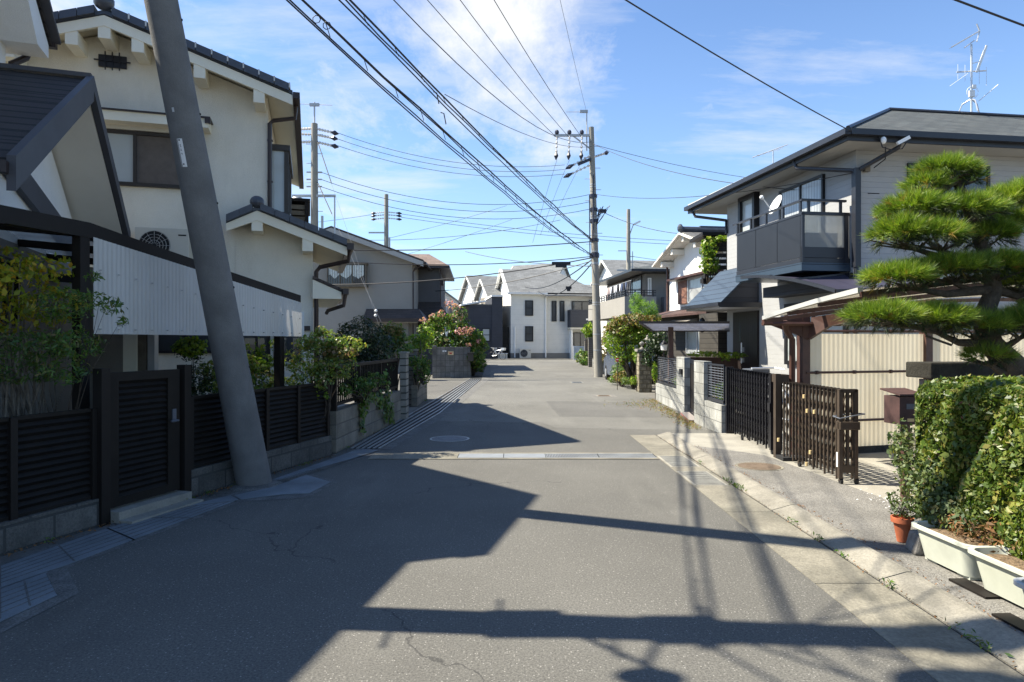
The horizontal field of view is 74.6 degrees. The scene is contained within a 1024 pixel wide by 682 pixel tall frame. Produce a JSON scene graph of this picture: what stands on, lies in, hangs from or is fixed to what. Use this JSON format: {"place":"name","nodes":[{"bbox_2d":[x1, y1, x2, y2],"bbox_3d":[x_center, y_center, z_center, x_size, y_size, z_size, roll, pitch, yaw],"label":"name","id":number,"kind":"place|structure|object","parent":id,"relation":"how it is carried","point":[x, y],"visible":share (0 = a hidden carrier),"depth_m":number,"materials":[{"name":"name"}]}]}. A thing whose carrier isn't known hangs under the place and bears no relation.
{"place":"outdoors","nodes":[
{"label":"outdoors","id":0,"kind":"place"},
{"bbox_2d":[6,0,353,394],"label":"cream house","id":1,"kind":"structure","parent":0,"point":[251,119],"depth_m":11.07,"materials":[{"name":"paint"}]},
{"bbox_2d":[107,129,179,188],"bbox_3d":[-5.946,-2.940,10.890,1.770,0.880,0.070,0,0,-17],"label":"window","id":2,"kind":"structure","parent":1,"relation":"in","point":[141,159],"depth_m":10.88,"materials":[{"name":"glass"}]},
{"bbox_2d":[135,227,191,257],"bbox_3d":[-5.610,-1.510,10.832,0.780,0.580,0.296,0,0,-17],"label":"air conditioner","id":3,"kind":"object","parent":1,"relation":"attached to","point":[175,240],"visible":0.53,"depth_m":10.73,"materials":[{"name":"beige plastic"}]},
{"bbox_2d":[158,335,210,352],"bbox_3d":[-5.379,-0.075,11.071,0.940,0.550,0.050,0,0,-17],"label":"window","id":4,"kind":"structure","parent":1,"relation":"in","point":[164,341],"depth_m":11.01,"materials":[{"name":"black glass"}]},
{"bbox_2d":[243,336,269,373],"bbox_3d":[-4.426,0.200,11.357,0.650,0.700,0.050,0,0,-17],"label":"window","id":5,"kind":"structure","parent":1,"relation":"in","point":[264,340],"depth_m":11.40,"materials":[{"name":"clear glass"}]},
{"bbox_2d":[272,144,292,215],"bbox_3d":[-4.402,-2.815,12.826,0.380,1.270,2.150,0,0,-17],"label":"bay window","id":6,"kind":"structure","parent":1,"relation":"in","point":[282,171],"depth_m":11.85,"materials":[{"name":"grey glass"}]},
{"bbox_2d":[284,312,303,363],"bbox_3d":[-3.815,-0.050,11.528,0.480,0.900,0.050,0,0,-17],"label":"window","id":7,"kind":"structure","parent":1,"relation":"in","point":[287,339],"depth_m":11.54,"materials":[{"name":"glass"}]},
{"bbox_2d":[292,198,309,225],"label":"drying deck","id":8,"kind":"structure","parent":1,"relation":"attached to","point":[301,208],"depth_m":15.92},
{"bbox_2d":[0,365,788,563],"bbox_3d":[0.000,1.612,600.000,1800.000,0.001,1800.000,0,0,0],"label":"ground","id":9,"kind":"structure","parent":0,"point":[4,559],"depth_m":5.60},
{"bbox_2d":[0,408,98,556],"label":"boundary fence","id":10,"kind":"object","parent":9,"relation":"on","point":[48,474],"visible":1,"depth_m":5.41,"materials":[{"name":"metal"}]},
{"bbox_2d":[0,0,157,417],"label":"gabled house","id":11,"kind":"structure","parent":9,"relation":"on","point":[56,157],"depth_m":8.44,"materials":[{"name":"white paint"}]},
{"bbox_2d":[93,365,190,526],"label":"garden gate","id":12,"kind":"structure","parent":9,"relation":"on","point":[143,434],"depth_m":6.28,"materials":[{"name":"metal"}]},
{"bbox_2d":[0,205,301,409],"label":"side canopy","id":13,"kind":"object","parent":9,"relation":"on","point":[155,289],"visible":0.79,"depth_m":6.83,"materials":[{"name":"metal"}]},
{"bbox_2d":[111,490,202,523],"bbox_3d":[-3.665,1.560,6.396,1.010,0.120,0.860,0,0,16],"label":"doorstep","id":14,"kind":"object","parent":9,"relation":"on","point":[140,510],"visible":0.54,"depth_m":6.23,"materials":[{"name":"concrete"}]},
{"bbox_2d":[144,0,271,485],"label":"leaning pole","id":15,"kind":"object","parent":9,"relation":"on","point":[248,453],"visible":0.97,"depth_m":6.77,"materials":[{"name":"concrete"}]},
{"bbox_2d":[191,382,331,496],"bbox_3d":[-2.955,1.095,8.153,0.120,1.050,2.652,0,0,16],"label":"boundary fence","id":16,"kind":"object","parent":9,"relation":"on","point":[294,432],"visible":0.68,"depth_m":8.19,"materials":[{"name":"metal"}]},
{"bbox_2d":[327,358,400,453],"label":"railing wall","id":17,"kind":"structure","parent":9,"relation":"on","point":[345,428],"depth_m":10.74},
{"bbox_2d":[339,371,387,403],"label":"railing shrub","id":18,"kind":"object","parent":17,"relation":"attached to","point":[371,383],"visible":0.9,"depth_m":10.61,"materials":[{"name":"green plant"}]},
{"bbox_2d":[357,355,394,434],"bbox_3d":[-2.346,0.983,11.732,0.162,1.454,2.300,0,0,4],"label":"ivy","id":19,"kind":"object","parent":17,"relation":"attached to","point":[381,400],"visible":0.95,"depth_m":11.85,"materials":[{"name":"green plant"}]},
{"bbox_2d":[333,315,398,401],"bbox_3d":[-3.030,0.495,13.393,1.581,2.049,1.355,0,0,0],"label":"evergreen tree","id":20,"kind":"object","parent":9,"relation":"on","point":[371,339],"visible":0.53,"depth_m":13.18,"materials":[{"name":"green plant"}]},
{"bbox_2d":[319,226,431,372],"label":"grey house","id":21,"kind":"structure","parent":9,"relation":"on","point":[396,303],"depth_m":33.90,"materials":[{"name":"paint"}]},
{"bbox_2d":[327,263,367,286],"bbox_3d":[-8.240,-3.300,33.658,2.000,1.200,0.460,0,0,-2],"label":"bay window","id":22,"kind":"structure","parent":21,"relation":"in","point":[350,275],"depth_m":33.49,"materials":[{"name":"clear glass"}]},
{"bbox_2d":[379,320,413,390],"bbox_3d":[-2.753,0.507,15.775,0.826,1.994,0.822,0,0,-35],"label":"young tree","id":23,"kind":"object","parent":9,"relation":"on","point":[395,331],"visible":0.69,"depth_m":15.65,"materials":[{"name":"green plant"}]},
{"bbox_2d":[399,352,409,418],"bbox_3d":[-2.221,0.910,13.854,0.166,1.380,0.380,0,0,0],"label":"gatepost","id":24,"kind":"object","parent":9,"relation":"on","point":[404,372],"visible":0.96,"depth_m":13.68,"materials":[{"name":"concrete"}]},
{"bbox_2d":[398,326,434,390],"bbox_3d":[-2.398,0.564,16.784,0.935,1.893,0.737,0,0,0],"label":"young tree","id":25,"kind":"object","parent":9,"relation":"on","point":[421,347],"visible":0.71,"depth_m":16.70,"materials":[{"name":"green plant"}]},
{"bbox_2d":[411,355,426,406],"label":"corner wall","id":26,"kind":"structure","parent":9,"relation":"on","point":[418,397],"depth_m":16.69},
{"bbox_2d":[409,355,431,387],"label":"corner creeper","id":27,"kind":"object","parent":26,"relation":"attached to","point":[422,366],"visible":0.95,"depth_m":16.21,"materials":[{"name":"green plant"}]},
{"bbox_2d":[409,254,453,368],"bbox_3d":[-5.872,-1.760,40.275,5.200,6.720,8.400,0,0,-3],"label":"dark annex","id":28,"kind":"object","parent":9,"relation":"on","point":[431,298],"visible":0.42,"depth_m":37.03,"materials":[{"name":"grey paint"}]},
{"bbox_2d":[416,298,471,352],"bbox_3d":[-3.076,-0.152,30.425,2.581,3.558,1.629,0,0,0],"label":"crape myrtle","id":29,"kind":"object","parent":9,"relation":"on","point":[450,324],"visible":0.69,"depth_m":30.21,"materials":[{"name":"green plant"}]},
{"bbox_2d":[432,345,482,377],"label":"corner block wall","id":30,"kind":"structure","parent":9,"relation":"on","point":[457,364],"depth_m":29.28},
{"bbox_2d":[450,323,489,375],"bbox_3d":[-1.902,0.394,30.595,1.680,2.477,2.118,0,0,13],"label":"oleander bush","id":31,"kind":"object","parent":9,"relation":"on","point":[476,346],"visible":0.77,"depth_m":30.21,"materials":[{"name":"green plant"}]},
{"bbox_2d":[473,279,501,303],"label":"distant house","id":32,"kind":"structure","parent":9,"relation":"on","point":[483,293],"depth_m":67.82,"materials":[{"name":"white paint"}]},
{"bbox_2d":[617,209,640,270],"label":"utility pole","id":33,"kind":"object","parent":9,"relation":"on","point":[628,256],"visible":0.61,"depth_m":47.89,"materials":[{"name":"concrete"}]},
{"bbox_2d":[602,312,665,388],"bbox_3d":[4.094,0.323,22.531,2.110,2.598,1.953,0,0,0],"label":"garden tree","id":34,"kind":"object","parent":9,"relation":"on","point":[626,329],"visible":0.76,"depth_m":22.29,"materials":[{"name":"green plant"}]},
{"bbox_2d":[635,349,651,391],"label":"stone pillar","id":35,"kind":"structure","parent":9,"relation":"on","point":[644,381],"depth_m":21.01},
{"bbox_2d":[629,292,661,317],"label":"willow bush","id":36,"kind":"object","parent":9,"relation":"on","point":[639,303],"visible":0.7,"depth_m":24.83,"materials":[{"name":"green plant"}]},
{"bbox_2d":[639,332,667,382],"bbox_3d":[4.444,0.642,20.706,0.903,1.939,1.152,0,0,-31],"label":"camellia","id":37,"kind":"object","parent":9,"relation":"on","point":[657,350],"visible":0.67,"depth_m":20.58,"materials":[{"name":"green plant"}]},
{"bbox_2d":[656,357,690,412],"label":"block wall","id":38,"kind":"structure","parent":9,"relation":"on","point":[676,396],"depth_m":15.49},
{"bbox_2d":[639,321,729,383],"bbox_3d":[4.807,0.547,18.402,2.187,2.106,3.684,0,0,18],"label":"dotted canopy","id":39,"kind":"object","parent":9,"relation":"on","point":[670,327],"visible":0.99,"depth_m":18.14,"materials":[{"name":"white plastic"}]},
{"bbox_2d":[652,224,726,377],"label":"tiled gable house","id":40,"kind":"structure","parent":9,"relation":"on","point":[680,256],"depth_m":28.29,"materials":[{"name":"white paint"}]},
{"bbox_2d":[686,332,698,353],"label":"window","id":41,"kind":"structure","parent":40,"relation":"in","point":[692,338],"depth_m":26.51,"materials":[{"name":"glass"}]},
{"bbox_2d":[687,275,713,302],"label":"window","id":42,"kind":"structure","parent":40,"relation":"in","point":[694,286],"depth_m":27.98,"materials":[{"name":"glass"}]},
{"bbox_2d":[689,232,726,283],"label":"timber balcony","id":43,"kind":"structure","parent":40,"relation":"attached to","point":[699,238],"depth_m":24.50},
{"bbox_2d":[698,235,726,283],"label":"hanging vine","id":44,"kind":"object","parent":43,"relation":"attached to","point":[709,254],"visible":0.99,"depth_m":24.09,"materials":[{"name":"green plant"}]},
{"bbox_2d":[699,312,726,356],"bbox_3d":[7.572,0.350,21.879,2.500,2.500,1.400,0,0,-8],"label":"dark bungalow","id":45,"kind":"object","parent":9,"relation":"on","point":[713,341],"visible":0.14,"depth_m":21.32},
{"bbox_2d":[691,357,736,394],"bbox_3d":[6.450,1.040,19.940,3.100,1.120,0.080,0,0,0],"label":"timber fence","id":46,"kind":"object","parent":9,"relation":"on","point":[717,360],"depth_m":19.90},
{"bbox_2d":[686,351,747,390],"bbox_3d":[5.869,0.931,19.201,1.742,1.348,0.710,0,0,16],"label":"garden plant","id":47,"kind":"object","parent":9,"relation":"on","point":[726,356],"visible":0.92,"depth_m":19.25,"materials":[{"name":"green plant"}]},
{"bbox_2d":[630,435,1023,681],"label":"gutter apron","id":48,"kind":"object","parent":9,"relation":"on","point":[935,649],"visible":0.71,"depth_m":4.20,"materials":[{"name":"concrete"}]},
{"bbox_2d":[657,456,699,466],"bbox_3d":[2.200,1.592,8.925,0.380,0.008,0.810,0,0,0],"label":"inspection cover","id":49,"kind":"object","parent":48,"relation":"on","point":[677,461],"visible":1,"depth_m":8.86,"materials":[{"name":"metal"}]},
{"bbox_2d":[676,471,728,485],"bbox_3d":[2.200,1.592,7.825,0.380,0.008,0.810,0,0,0],"label":"inspection cover","id":50,"kind":"object","parent":48,"relation":"on","point":[700,478],"visible":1,"depth_m":7.76,"materials":[{"name":"metal"}]},
{"bbox_2d":[657,432,1023,674],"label":"kerb","id":51,"kind":"structure","parent":9,"relation":"on","point":[932,599],"depth_m":4.57,"materials":[{"name":"concrete"}]},
{"bbox_2d":[659,437,1023,675],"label":"groove","id":52,"kind":"object","parent":9,"relation":"on","point":[875,578],"visible":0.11,"depth_m":4.37},
{"bbox_2d":[44,399,1013,656],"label":"kerb weeds","id":53,"kind":"object","parent":52,"relation":"on","point":[788,519],"visible":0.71,"depth_m":4.42,"materials":[{"name":"green plant"}]},
{"bbox_2d":[681,107,1023,402],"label":"house","id":54,"kind":"structure","parent":9,"relation":"on","point":[761,240],"depth_m":15.63,"materials":[{"name":"white"}]},
{"bbox_2d":[625,0,851,131],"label":"overhead cable","id":55,"kind":"object","parent":54,"relation":"attached to","point":[631,3],"visible":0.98,"depth_m":10.55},
{"bbox_2d":[733,311,758,368],"bbox_3d":[6.725,0.325,19.469,0.142,2.350,1.440,0,0,-8],"label":"front door","id":56,"kind":"structure","parent":54,"relation":"in","point":[745,324],"depth_m":19.36,"materials":[{"name":"metal"}]},
{"bbox_2d":[738,192,758,232],"bbox_3d":[6.753,-3.590,19.215,0.160,1.140,0.950,0,0,-8],"label":"box window","id":57,"kind":"structure","parent":54,"relation":"in","point":[748,205],"depth_m":19.21,"materials":[{"name":"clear glass"}]},
{"bbox_2d":[779,174,824,258],"bbox_3d":[7.166,-2.935,16.698,0.070,1.970,1.910,0,0,-8],"label":"balcony door","id":58,"kind":"structure","parent":54,"relation":"in","point":[812,189],"depth_m":16.32,"materials":[{"name":"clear glass"}]},
{"bbox_2d":[784,298,848,364],"bbox_3d":[7.244,-0.175,16.128,0.080,1.550,2.500,0,0,-8],"label":"window","id":59,"kind":"structure","parent":54,"relation":"in","point":[786,341],"depth_m":16.87,"materials":[{"name":"glass"}]},
{"bbox_2d":[805,232,837,246],"bbox_3d":[6.859,-2.115,15.062,0.750,0.570,0.300,0,0,-8],"label":"outdoor unit","id":60,"kind":"object","parent":54,"relation":"on","point":[821,239],"visible":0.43,"depth_m":14.91,"materials":[{"name":"grey paint"}]},
{"bbox_2d":[740,273,952,292],"bbox_3d":[7.374,-1.343,15.259,2.677,0.794,3.881,0,0,-8],"label":"curved canopy","id":61,"kind":"object","parent":54,"relation":"attached to","point":[836,282],"visible":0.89,"depth_m":14.44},
{"bbox_2d":[949,23,997,111],"bbox_3d":[12.680,-7.645,18.791,1.855,2.623,0.637,0,0,-23],"label":"tv antenna","id":62,"kind":"object","parent":54,"relation":"on","point":[971,93],"visible":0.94,"depth_m":18.85,"materials":[{"name":"metal"}]},
{"bbox_2d":[0,358,937,681],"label":"road","id":63,"kind":"structure","parent":0,"point":[508,570],"depth_m":4.33,"materials":[{"name":"asphalt"}]},
{"bbox_2d":[0,448,377,621],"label":"gutter cover","id":64,"kind":"object","parent":63,"relation":"on","point":[306,484],"visible":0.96,"depth_m":5.30,"materials":[{"name":"concrete"}]},
{"bbox_2d":[0,450,378,617],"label":"gutter rib","id":65,"kind":"object","parent":64,"relation":"on","point":[53,585],"visible":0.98,"depth_m":5.10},
{"bbox_2d":[0,449,384,632],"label":"gutter kerb","id":66,"kind":"structure","parent":63,"relation":"on","point":[63,582],"depth_m":4.96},
{"bbox_2d":[225,479,281,490],"bbox_3d":[-2.860,1.585,7.450,0.600,0.030,0.600,0,0,0],"label":"mortar collar","id":67,"kind":"object","parent":63,"relation":"on","point":[273,483],"visible":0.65,"depth_m":7.26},
{"bbox_2d":[292,102,338,377],"bbox_3d":[-8.227,-4.175,27.805,2.011,11.550,0.770,0,0,0],"label":"utility pole","id":68,"kind":"object","parent":63,"relation":"on","point":[314,195],"visible":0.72,"depth_m":27.90,"materials":[{"name":"concrete"}]},
{"bbox_2d":[369,194,401,246],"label":"utility pole","id":69,"kind":"object","parent":63,"relation":"on","point":[386,233],"visible":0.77,"depth_m":49.90,"materials":[{"name":"concrete"}]},
{"bbox_2d":[353,367,485,448],"bbox_3d":[-1.758,1.597,25.366,0.904,0.001,30.839,0,0,1],"label":"gutter channel","id":70,"kind":"object","parent":63,"relation":"on","point":[477,375],"visible":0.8,"depth_m":14.80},
{"bbox_2d":[350,379,479,448],"bbox_3d":[-1.768,1.588,19.028,0.647,0.012,18.181,0,0,2],"label":"gutter grating","id":71,"kind":"object","parent":70,"relation":"on","point":[374,444],"visible":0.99,"depth_m":13.05,"materials":[{"name":"metal"}]},
{"bbox_2d":[368,453,658,458],"bbox_3d":[0.020,1.593,9.330,3.940,0.009,0.500,0,0,0],"label":"drain channel","id":72,"kind":"object","parent":63,"relation":"on","point":[513,456],"visible":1,"depth_m":9.29,"materials":[{"name":"concrete"}]},
{"bbox_2d":[591,260,654,354],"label":"distant house","id":73,"kind":"structure","parent":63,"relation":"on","point":[608,268],"depth_m":58.68,"materials":[{"name":"white paint"}]},
{"bbox_2d":[694,361,725,432],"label":"block wall","id":74,"kind":"structure","parent":63,"relation":"on","point":[709,411],"depth_m":12.39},
{"bbox_2d":[458,275,497,303],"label":"distant house","id":75,"kind":"structure","parent":0,"point":[466,296],"depth_m":80.25,"materials":[{"name":"white paint"}]},
{"bbox_2d":[449,269,592,358],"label":"white house","id":76,"kind":"structure","parent":0,"point":[537,323],"depth_m":61.50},
{"bbox_2d":[50,0,1023,299],"label":"sky","id":77,"kind":"structure","parent":0,"point":[649,91],"materials":[{"name":"blue"}]},
{"bbox_2d":[511,264,570,277],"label":"distant house","id":78,"kind":"structure","parent":0,"point":[565,272],"depth_m":93.07,"materials":[{"name":"white paint"}]},
{"bbox_2d":[438,360,711,430],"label":"old asphalt","id":79,"kind":"structure","parent":0,"point":[516,390],"depth_m":19.36,"materials":[{"name":"asphalt"}]},
{"bbox_2d":[381,367,491,448],"bbox_3d":[-1.362,1.596,25.343,0.789,0.001,30.884,0,0,1],"label":"gutter edge","id":80,"kind":"object","parent":79,"relation":"on","point":[448,409],"visible":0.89,"depth_m":14.80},
{"bbox_2d":[554,110,609,376],"bbox_3d":[3.084,-4.297,29.620,2.491,11.805,0.473,0,0,-5],"label":"utility pole","id":81,"kind":"object","parent":79,"relation":"on","point":[595,287],"visible":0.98,"depth_m":29.56,"materials":[{"name":"concrete"}]},
{"bbox_2d":[286,0,591,255],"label":"cable bundle","id":82,"kind":"object","parent":81,"relation":"attached to","point":[320,30],"visible":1,"depth_m":11.42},
{"bbox_2d":[312,0,591,240],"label":"cable bundle","id":83,"kind":"object","parent":81,"relation":"attached to","point":[422,76],"visible":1,"depth_m":12.30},
{"bbox_2d":[546,401,683,417],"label":"road repair","id":84,"kind":"structure","parent":79,"relation":"on","point":[583,409],"depth_m":15.68,"materials":[{"name":"asphalt"}]},
{"bbox_2d":[607,363,631,386],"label":"shrub","id":85,"kind":"object","parent":79,"relation":"on","point":[622,377],"visible":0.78,"depth_m":23.46,"materials":[{"name":"green plant"}]},
{"bbox_2d":[604,398,700,429],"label":"fallen leaves","id":86,"kind":"object","parent":79,"relation":"on","point":[676,416],"visible":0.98,"depth_m":14.74,"materials":[{"name":"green plant"}]},
{"bbox_2d":[588,265,669,342],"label":"laundry house","id":87,"kind":"structure","parent":0,"point":[648,282],"depth_m":38.45,"materials":[{"name":"grey paint"}]},
{"bbox_2d":[672,431,1018,530],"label":"forecourt","id":88,"kind":"structure","parent":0,"point":[876,475],"depth_m":8.67,"materials":[{"name":"concrete"}]},
{"bbox_2d":[725,367,781,453],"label":"folding gate","id":89,"kind":"structure","parent":88,"relation":"on","point":[748,403],"depth_m":10.28,"materials":[{"name":"black metal"}]},
{"bbox_2d":[772,374,807,460],"bbox_3d":[3.690,1.020,8.985,0.320,1.160,0.470,0,0,0],"label":"gate stop post","id":90,"kind":"object","parent":88,"relation":"on","point":[778,380],"visible":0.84,"depth_m":9.00,"materials":[{"name":"brown metal"}]},
{"bbox_2d":[777,382,864,483],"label":"folding gate","id":91,"kind":"structure","parent":88,"relation":"on","point":[838,439],"depth_m":7.80,"materials":[{"name":"brown metal"}]},
{"bbox_2d":[761,279,1023,455],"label":"carport","id":92,"kind":"object","parent":88,"relation":"on","point":[868,366],"visible":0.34,"depth_m":9.36,"materials":[{"name":"brown paint"}]},
{"bbox_2d":[880,388,915,500],"bbox_3d":[3.789,1.018,6.525,0.270,1.105,0.280,0,0,-8],"label":"mailbox","id":93,"kind":"object","parent":88,"relation":"on","point":[899,405],"visible":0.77,"depth_m":6.46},
{"bbox_2d":[832,147,1023,384],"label":"pine tree","id":94,"kind":"object","parent":88,"relation":"on","point":[988,212],"visible":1,"depth_m":5.89,"materials":[{"name":"green plant"}]},
{"bbox_2d":[906,361,1016,497],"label":"gate wall","id":95,"kind":"structure","parent":88,"relation":"on","point":[934,370],"depth_m":6.55,"materials":[{"name":"brown concrete"}]},
{"bbox_2d":[695,446,1023,635],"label":"pavement","id":96,"kind":"structure","parent":0,"point":[866,518],"depth_m":6.15,"materials":[{"name":"concrete"}]},
{"bbox_2d":[735,462,783,470],"bbox_3d":[3.070,1.555,8.350,0.570,0.008,0.567,0,0,0],"label":"manhole cover","id":97,"kind":"object","parent":96,"relation":"on","point":[759,466],"visible":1,"depth_m":8.32,"materials":[{"name":"concrete"}]},
{"bbox_2d":[890,514,914,542],"bbox_3d":[3.030,1.460,5.220,0.164,0.190,0.164,0,0,0],"label":"terracotta pot","id":98,"kind":"object","parent":96,"relation":"on","point":[902,526],"visible":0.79,"depth_m":5.18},
{"bbox_2d":[885,490,916,520],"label":"potted plant","id":99,"kind":"object","parent":98,"relation":"on","point":[897,504],"visible":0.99,"depth_m":5.21,"materials":[{"name":"green plant"}]},
{"bbox_2d":[911,520,1002,579],"bbox_3d":[3.050,1.433,4.600,0.310,0.250,0.620,0,0,-3],"label":"planter","id":100,"kind":"object","parent":96,"relation":"on","point":[943,546],"visible":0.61,"depth_m":4.54,"materials":[{"name":"plastic"}]},
{"bbox_2d":[886,417,1023,555],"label":"shrub","id":101,"kind":"object","parent":100,"relation":"on","point":[937,502],"visible":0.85,"depth_m":4.99,"materials":[{"name":"green plant"}]},
{"bbox_2d":[913,373,1023,560],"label":"hedge","id":102,"kind":"object","parent":96,"relation":"on","point":[984,483],"visible":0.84,"depth_m":4.59,"materials":[{"name":"green plant"}]},
{"bbox_2d":[948,578,1002,598],"bbox_3d":[2.905,1.552,4.220,0.110,0.013,0.320,0,0,-3],"label":"drain grate","id":103,"kind":"object","parent":96,"relation":"on","point":[976,589],"visible":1,"depth_m":4.20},
{"bbox_2d":[968,546,1023,607],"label":"planter","id":104,"kind":"object","parent":96,"relation":"on","point":[1001,570],"visible":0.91,"depth_m":4.06,"materials":[{"name":"plastic"}]},
{"bbox_2d":[991,613,1023,632],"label":"drip tray","id":105,"kind":"object","parent":96,"relation":"on","point":[1014,621],"visible":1,"depth_m":3.73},
{"bbox_2d":[905,529,924,554],"bbox_3d":[3.057,1.488,4.971,0.254,0.140,0.218,0,0,0],"label":"stone block","id":106,"kind":"object","parent":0,"point":[913,544],"depth_m":4.94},
{"label":"left garden ground","id":107,"kind":"structure","parent":0,"visible":0},
{"bbox_2d":[0,245,88,416],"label":"bamboo","id":108,"kind":"object","parent":107,"relation":"on","point":[11,406],"visible":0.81,"depth_m":5.91,"materials":[{"name":"green plant"}]},
{"bbox_2d":[0,270,128,412],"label":"nandina bush","id":109,"kind":"object","parent":107,"relation":"on","point":[65,349],"visible":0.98,"depth_m":5.68,"materials":[{"name":"green plant"}]},
{"bbox_2d":[170,335,218,395],"bbox_3d":[-4.075,0.704,8.876,0.876,1.607,0.863,0,0,0],"label":"podocarpus bush","id":110,"kind":"object","parent":107,"relation":"on","point":[196,346],"visible":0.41,"depth_m":8.86,"materials":[{"name":"green plant"}]},
{"bbox_2d":[245,337,284,384],"bbox_3d":[-3.575,0.720,9.571,0.714,1.565,0.466,0,0,0],"label":"garden shrub","id":111,"kind":"object","parent":107,"relation":"on","point":[258,352],"visible":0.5,"depth_m":9.58,"materials":[{"name":"green plant"}]},
{"bbox_2d":[247,354,298,388],"bbox_3d":[-3.456,0.836,9.328,1.029,1.338,0.629,0,0,0],"label":"garden shrub","id":112,"kind":"object","parent":107,"relation":"on","point":[265,384],"visible":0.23,"depth_m":9.27,"materials":[{"name":"green plant"}]},
{"bbox_2d":[284,325,367,419],"bbox_3d":[-2.571,0.634,9.355,1.188,1.741,0.685,0,0,-10],"label":"garden shrub","id":113,"kind":"object","parent":107,"relation":"on","point":[330,346],"visible":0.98,"depth_m":9.28,"materials":[{"name":"green plant"}]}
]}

